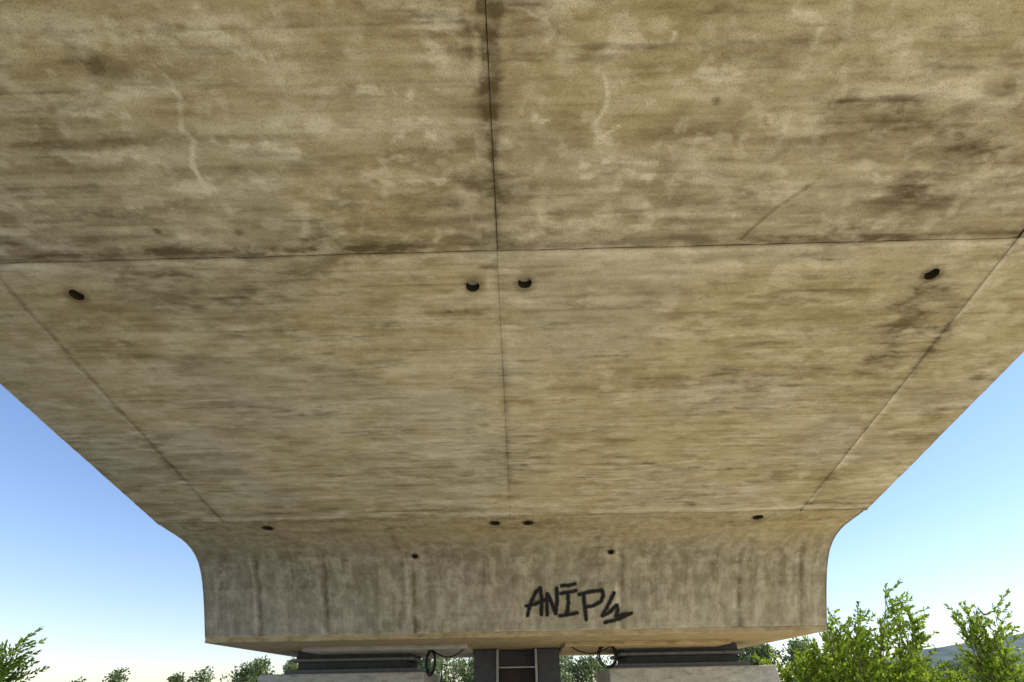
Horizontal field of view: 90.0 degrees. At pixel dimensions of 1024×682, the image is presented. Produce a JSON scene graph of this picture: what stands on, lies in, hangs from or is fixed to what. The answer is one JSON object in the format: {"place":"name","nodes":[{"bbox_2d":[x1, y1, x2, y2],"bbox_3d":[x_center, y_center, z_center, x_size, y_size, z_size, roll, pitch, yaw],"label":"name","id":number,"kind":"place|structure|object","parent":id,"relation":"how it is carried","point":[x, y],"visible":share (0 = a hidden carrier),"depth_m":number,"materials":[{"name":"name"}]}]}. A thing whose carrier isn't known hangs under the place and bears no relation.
{"place":"outdoors","nodes":[
{"label":"outdoors","id":0,"kind":"place"},
{"bbox_2d":[0,281,223,524],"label":"soffit edge strip","id":1,"kind":"object","parent":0,"point":[48,381],"visible":0.98,"depth_m":4.08,"materials":[{"name":"beige concrete"}]},
{"bbox_2d":[0,352,1023,681],"label":"sky","id":2,"kind":"structure","parent":0,"point":[108,587],"materials":[{"name":"blue"}]},
{"bbox_2d":[781,634,1023,681],"bbox_3d":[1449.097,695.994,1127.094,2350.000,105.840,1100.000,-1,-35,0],"label":"hill","id":3,"kind":"structure","parent":0,"point":[944,653],"depth_m":976.43,"materials":[{"name":"green plant"}]},
{"bbox_2d":[800,229,1023,511],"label":"soffit edge strip","id":4,"kind":"object","parent":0,"point":[973,353],"visible":0.98,"depth_m":3.94,"materials":[{"name":"beige concrete"}]},
{"bbox_3d":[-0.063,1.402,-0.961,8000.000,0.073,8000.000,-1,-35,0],"label":"ground","id":5,"kind":"structure","parent":0,"visible":0},
{"bbox_2d":[0,626,49,681],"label":"willow shrub","id":6,"kind":"object","parent":5,"relation":"on","point":[11,664],"visible":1,"depth_m":9.14,"materials":[{"name":"green plant"}]},
{"bbox_2d":[258,651,439,681],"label":"bridge pier","id":7,"kind":"structure","parent":5,"relation":"on","point":[389,667],"depth_m":7.34,"materials":[{"name":"concrete"}]},
{"bbox_2d":[162,510,861,636],"bbox_3d":[0.011,2.680,5.812,7.537,0.977,1.718,-1,-35,0],"label":"pier haunch","id":8,"kind":"object","parent":7,"relation":"on","point":[483,574],"visible":0.99,"depth_m":6.17,"materials":[{"name":"beige concrete"}]},
{"bbox_2d":[263,526,272,529],"bbox_3d":[-2.638,1.974,5.568,0.106,0.140,0.112,-1,-35,0],"label":"drain hole lining","id":9,"kind":"object","parent":8,"relation":"attached to","point":[267,528],"visible":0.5,"depth_m":5.56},
{"bbox_2d":[302,644,473,658],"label":"pier head recess beam","id":10,"kind":"structure","parent":8,"relation":"attached to","point":[421,651],"depth_m":6.97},
{"bbox_2d":[425,649,463,676],"bbox_3d":[-0.898,4.373,6.993,0.563,0.350,0.075,-1,-35,0],"label":"cable coil","id":11,"kind":"object","parent":8,"relation":"hanging from","point":[426,662],"visible":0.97,"depth_m":6.99,"materials":[{"name":"black rubber"}]},
{"bbox_2d":[490,521,499,524],"bbox_3d":[-0.185,1.911,5.546,0.106,0.140,0.112,-1,-35,0],"label":"drain hole lining","id":12,"kind":"object","parent":8,"relation":"attached to","point":[494,523],"visible":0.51,"depth_m":5.55,"materials":[{"name":"black"}]},
{"bbox_2d":[72,0,939,554],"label":"drain holes","id":13,"kind":"object","parent":8,"relation":"on","point":[496,218],"visible":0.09,"depth_m":3.01,"materials":[{"name":"concrete"}]},
{"bbox_2d":[30,410,205,637],"bbox_3d":[-3.843,-1.106,2.133,0.059,3.178,12.120,-1,-35,0],"label":"web face","id":14,"kind":"object","parent":13,"relation":"attached to","point":[198,563],"visible":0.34,"depth_m":6.11},
{"bbox_2d":[518,280,531,287],"bbox_3d":[0.078,-0.416,3.195,0.088,0.148,0.088,-1,-35,0],"label":"drain hole lining","id":15,"kind":"object","parent":13,"relation":"attached to","point":[522,284],"visible":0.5,"depth_m":3.19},
{"bbox_2d":[826,510,864,625],"bbox_3d":[3.634,-1.282,2.085,0.059,3.178,12.120,-1,-35,0],"label":"web face","id":16,"kind":"object","parent":13,"relation":"attached to","point":[827,561],"visible":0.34,"depth_m":6.12},
{"bbox_2d":[924,268,939,279],"bbox_3d":[2.580,-0.467,3.187,0.088,0.148,0.088,-1,-35,0],"label":"drain hole lining","id":17,"kind":"object","parent":13,"relation":"attached to","point":[933,273],"visible":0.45,"depth_m":3.18,"materials":[{"name":"black"}]},
{"bbox_3d":[-0.174,-3.499,-0.143,7.419,0.843,5.795,-1,-35,0],"label":"soffit","id":18,"kind":"object","parent":13,"relation":"attached to","visible":0},
{"bbox_2d":[0,0,496,262],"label":"concrete bridge deck panel","id":19,"kind":"structure","parent":18,"relation":"attached to","point":[142,129],"depth_m":2.47,"materials":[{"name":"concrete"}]},
{"bbox_2d":[0,245,510,522],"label":"soffit panel","id":20,"kind":"structure","parent":18,"relation":"attached to","point":[358,386],"depth_m":3.70,"materials":[{"name":"concrete"}]},
{"bbox_2d":[68,290,84,299],"bbox_3d":[-2.708,-0.342,3.221,0.088,0.148,0.088,-1,-35,0],"label":"drain hole lining","id":21,"kind":"object","parent":20,"relation":"attached to","point":[76,295],"visible":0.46,"depth_m":3.22,"materials":[{"name":"black"}]},
{"bbox_2d":[466,283,478,290],"bbox_3d":[-0.245,-0.396,3.209,0.088,0.148,0.088,-1,-35,0],"label":"drain hole lining","id":22,"kind":"object","parent":20,"relation":"attached to","point":[469,287],"visible":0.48,"depth_m":3.21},
{"bbox_2d":[486,0,1023,249],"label":"concrete bridge deck panel","id":23,"kind":"structure","parent":18,"relation":"attached to","point":[645,123],"depth_m":2.48,"materials":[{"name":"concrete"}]},
{"bbox_2d":[498,237,1017,516],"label":"soffit panel","id":24,"kind":"structure","parent":18,"relation":"attached to","point":[715,378],"depth_m":3.67,"materials":[{"name":"concrete"}]},
{"bbox_2d":[205,625,826,656],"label":"pier head soffit","id":25,"kind":"structure","parent":8,"relation":"attached to","point":[740,637],"depth_m":6.29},
{"bbox_2d":[523,521,532,524],"bbox_3d":[0.173,1.914,5.558,0.106,0.140,0.112,-1,-35,0],"label":"drain hole lining","id":26,"kind":"object","parent":8,"relation":"attached to","point":[527,522],"visible":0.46,"depth_m":5.56,"materials":[{"name":"black"}]},
{"bbox_2d":[525,582,633,623],"bbox_3d":[0.808,3.172,6.186,1.321,0.423,0.313,-1,-35,0],"label":"graffiti lettering","id":27,"kind":"object","parent":8,"relation":"attached to","point":[620,616],"visible":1,"depth_m":6.19,"materials":[{"name":"black paint"}]},
{"bbox_2d":[571,646,617,668],"bbox_3d":[1.101,4.303,6.996,0.695,0.301,0.075,-1,-35,0],"label":"cable coil","id":28,"kind":"object","parent":8,"relation":"hanging from","point":[614,662],"visible":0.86,"depth_m":6.99,"materials":[{"name":"black rubber"}]},
{"bbox_2d":[559,639,730,655],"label":"pier head recess beam","id":29,"kind":"structure","parent":8,"relation":"attached to","point":[565,649],"depth_m":6.94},
{"bbox_2d":[753,515,762,519],"bbox_3d":[2.635,1.840,5.523,0.106,0.140,0.112,-1,-35,0],"label":"drain hole lining","id":30,"kind":"object","parent":8,"relation":"attached to","point":[758,517],"visible":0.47,"depth_m":5.52,"materials":[{"name":"black"}]},
{"bbox_2d":[496,648,537,681],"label":"steel ladder","id":31,"kind":"object","parent":5,"relation":"on","point":[498,667],"visible":1,"depth_m":7.52,"materials":[{"name":"grey metal"}]},
{"bbox_2d":[474,648,560,681],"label":"access shaft","id":32,"kind":"object","parent":5,"relation":"on","point":[548,662],"visible":0.84,"depth_m":7.70,"materials":[{"name":"paint"}]},
{"bbox_2d":[71,637,1023,681],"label":"distant tree row","id":33,"kind":"object","parent":5,"relation":"on","point":[258,667],"visible":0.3,"depth_m":84.63,"materials":[{"name":"green plant"}]},
{"bbox_2d":[595,643,779,681],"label":"bridge pier","id":34,"kind":"structure","parent":5,"relation":"on","point":[721,663],"depth_m":7.11,"materials":[{"name":"concrete"}]},
{"bbox_2d":[751,637,833,681],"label":"willow shrub","id":35,"kind":"object","parent":5,"relation":"on","point":[785,673],"visible":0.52,"depth_m":8.92,"materials":[{"name":"green plant"}]},
{"bbox_2d":[788,624,925,681],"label":"willow shrub","id":36,"kind":"object","parent":5,"relation":"on","point":[829,677],"visible":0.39,"depth_m":8.77,"materials":[{"name":"green plant"}]},
{"bbox_2d":[816,579,939,681],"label":"willow shrub","id":37,"kind":"object","parent":5,"relation":"on","point":[867,663],"visible":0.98,"depth_m":8.47,"materials":[{"name":"green plant"}]},
{"bbox_2d":[890,642,975,681],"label":"willow shrub","id":38,"kind":"object","parent":5,"relation":"on","point":[949,678],"visible":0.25,"depth_m":9.35,"materials":[{"name":"green plant"}]},
{"bbox_2d":[944,588,1023,681],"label":"willow shrub","id":39,"kind":"object","parent":5,"relation":"on","point":[988,660],"visible":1,"depth_m":8.99,"materials":[{"name":"green plant"}]}
]}

